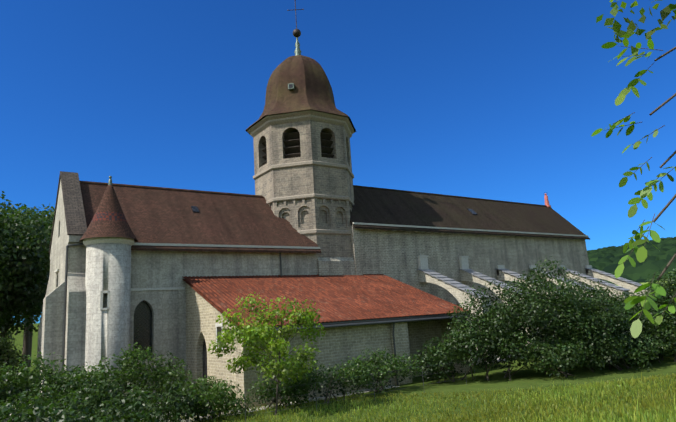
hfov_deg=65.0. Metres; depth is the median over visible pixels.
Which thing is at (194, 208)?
choir rooflight
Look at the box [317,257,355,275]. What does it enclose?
crossing wall
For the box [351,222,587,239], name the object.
nave cornice corbels
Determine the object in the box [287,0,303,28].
tower cross
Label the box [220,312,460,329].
sacristy soffit
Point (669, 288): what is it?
bush
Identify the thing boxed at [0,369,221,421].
bush
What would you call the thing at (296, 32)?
tower finial ball
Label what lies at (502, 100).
sky
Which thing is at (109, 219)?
turret cone roof
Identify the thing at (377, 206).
nave roof
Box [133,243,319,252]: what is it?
choir cornice corbels
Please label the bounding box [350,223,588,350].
nave walls
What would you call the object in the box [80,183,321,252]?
choir roof
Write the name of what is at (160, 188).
choir roof ridge
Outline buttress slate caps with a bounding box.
[417,268,646,297]
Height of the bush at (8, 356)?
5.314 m
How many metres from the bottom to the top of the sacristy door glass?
4.300 m
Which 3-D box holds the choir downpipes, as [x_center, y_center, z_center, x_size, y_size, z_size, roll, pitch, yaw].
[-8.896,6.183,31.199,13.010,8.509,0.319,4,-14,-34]
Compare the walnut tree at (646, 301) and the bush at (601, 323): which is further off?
the bush at (601, 323)
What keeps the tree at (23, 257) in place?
on the terrain at (524, 378)
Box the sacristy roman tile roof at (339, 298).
[182,274,462,329]
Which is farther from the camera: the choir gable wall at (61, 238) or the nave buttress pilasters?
the nave buttress pilasters
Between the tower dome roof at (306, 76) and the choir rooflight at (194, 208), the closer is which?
the choir rooflight at (194, 208)
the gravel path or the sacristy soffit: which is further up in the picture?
the sacristy soffit
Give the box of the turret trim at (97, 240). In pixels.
[83,237,133,381]
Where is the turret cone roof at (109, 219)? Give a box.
[79,185,137,242]
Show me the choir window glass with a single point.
(143, 325)
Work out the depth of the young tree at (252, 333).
22.14 m
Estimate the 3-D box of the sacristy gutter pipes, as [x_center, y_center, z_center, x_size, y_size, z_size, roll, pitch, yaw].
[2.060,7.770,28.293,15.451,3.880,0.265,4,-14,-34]
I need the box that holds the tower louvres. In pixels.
[262,132,333,164]
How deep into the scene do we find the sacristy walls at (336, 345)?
28.47 m
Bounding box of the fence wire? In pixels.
[208,361,475,421]
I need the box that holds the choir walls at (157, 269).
[36,242,317,397]
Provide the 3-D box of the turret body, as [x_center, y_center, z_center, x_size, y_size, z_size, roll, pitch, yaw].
[-12.308,5.917,28.311,2.260,8.750,2.260,4,-14,-34]
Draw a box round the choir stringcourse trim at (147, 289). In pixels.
[54,269,184,290]
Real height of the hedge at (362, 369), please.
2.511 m
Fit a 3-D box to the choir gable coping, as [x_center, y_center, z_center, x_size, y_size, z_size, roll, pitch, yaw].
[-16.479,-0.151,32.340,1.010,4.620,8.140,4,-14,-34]
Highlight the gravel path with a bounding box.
[6,354,510,421]
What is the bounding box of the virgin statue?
[544,192,550,207]
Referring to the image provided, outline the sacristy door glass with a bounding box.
[202,338,206,379]
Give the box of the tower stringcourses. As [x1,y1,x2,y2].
[247,110,354,234]
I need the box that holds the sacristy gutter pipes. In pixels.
[242,313,471,384]
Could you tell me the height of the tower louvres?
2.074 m
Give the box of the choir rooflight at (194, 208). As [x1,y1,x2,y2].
[191,206,198,212]
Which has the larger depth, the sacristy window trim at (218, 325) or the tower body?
the tower body
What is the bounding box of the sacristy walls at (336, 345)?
[186,283,469,407]
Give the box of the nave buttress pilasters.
[417,255,591,274]
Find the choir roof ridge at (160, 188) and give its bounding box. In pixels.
[80,181,262,197]
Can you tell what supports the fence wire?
on the terrain at (524, 378)
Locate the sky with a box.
[0,0,675,323]
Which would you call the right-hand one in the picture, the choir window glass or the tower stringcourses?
the tower stringcourses
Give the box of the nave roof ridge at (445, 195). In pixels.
[353,185,546,206]
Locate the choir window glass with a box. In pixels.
[133,301,151,358]
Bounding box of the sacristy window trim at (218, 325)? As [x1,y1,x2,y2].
[215,323,222,349]
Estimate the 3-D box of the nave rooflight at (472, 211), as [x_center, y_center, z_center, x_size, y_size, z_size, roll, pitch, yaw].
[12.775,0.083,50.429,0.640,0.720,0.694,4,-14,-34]
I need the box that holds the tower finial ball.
[293,29,300,36]
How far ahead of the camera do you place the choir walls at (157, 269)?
30.64 m
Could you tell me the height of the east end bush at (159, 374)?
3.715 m
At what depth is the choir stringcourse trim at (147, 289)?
30.81 m
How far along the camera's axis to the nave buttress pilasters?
45.29 m
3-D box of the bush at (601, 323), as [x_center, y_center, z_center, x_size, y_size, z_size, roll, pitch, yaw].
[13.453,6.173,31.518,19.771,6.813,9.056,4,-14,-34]
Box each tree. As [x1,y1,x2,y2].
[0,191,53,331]
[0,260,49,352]
[15,206,52,366]
[208,292,325,414]
[591,0,675,337]
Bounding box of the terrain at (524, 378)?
[0,281,675,421]
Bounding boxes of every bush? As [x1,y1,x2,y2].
[0,330,29,389]
[0,342,234,413]
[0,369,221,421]
[0,397,118,421]
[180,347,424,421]
[411,256,675,382]
[630,268,675,337]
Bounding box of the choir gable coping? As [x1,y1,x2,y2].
[49,171,86,254]
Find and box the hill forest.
[587,237,675,284]
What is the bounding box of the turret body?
[84,243,130,395]
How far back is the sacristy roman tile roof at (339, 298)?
31.77 m
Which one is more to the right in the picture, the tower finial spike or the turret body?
the tower finial spike
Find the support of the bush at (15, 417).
on the terrain at (524, 378)
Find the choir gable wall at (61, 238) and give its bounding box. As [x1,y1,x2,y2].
[50,180,82,258]
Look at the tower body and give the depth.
39.23 m
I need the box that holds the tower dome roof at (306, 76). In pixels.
[245,55,355,131]
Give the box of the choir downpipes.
[61,243,281,381]
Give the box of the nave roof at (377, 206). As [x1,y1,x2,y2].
[350,187,589,239]
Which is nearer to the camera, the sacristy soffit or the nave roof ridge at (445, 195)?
the sacristy soffit
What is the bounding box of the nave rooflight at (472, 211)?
[467,209,477,214]
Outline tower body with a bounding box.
[253,120,353,257]
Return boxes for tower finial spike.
[294,37,300,55]
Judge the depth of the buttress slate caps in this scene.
44.78 m

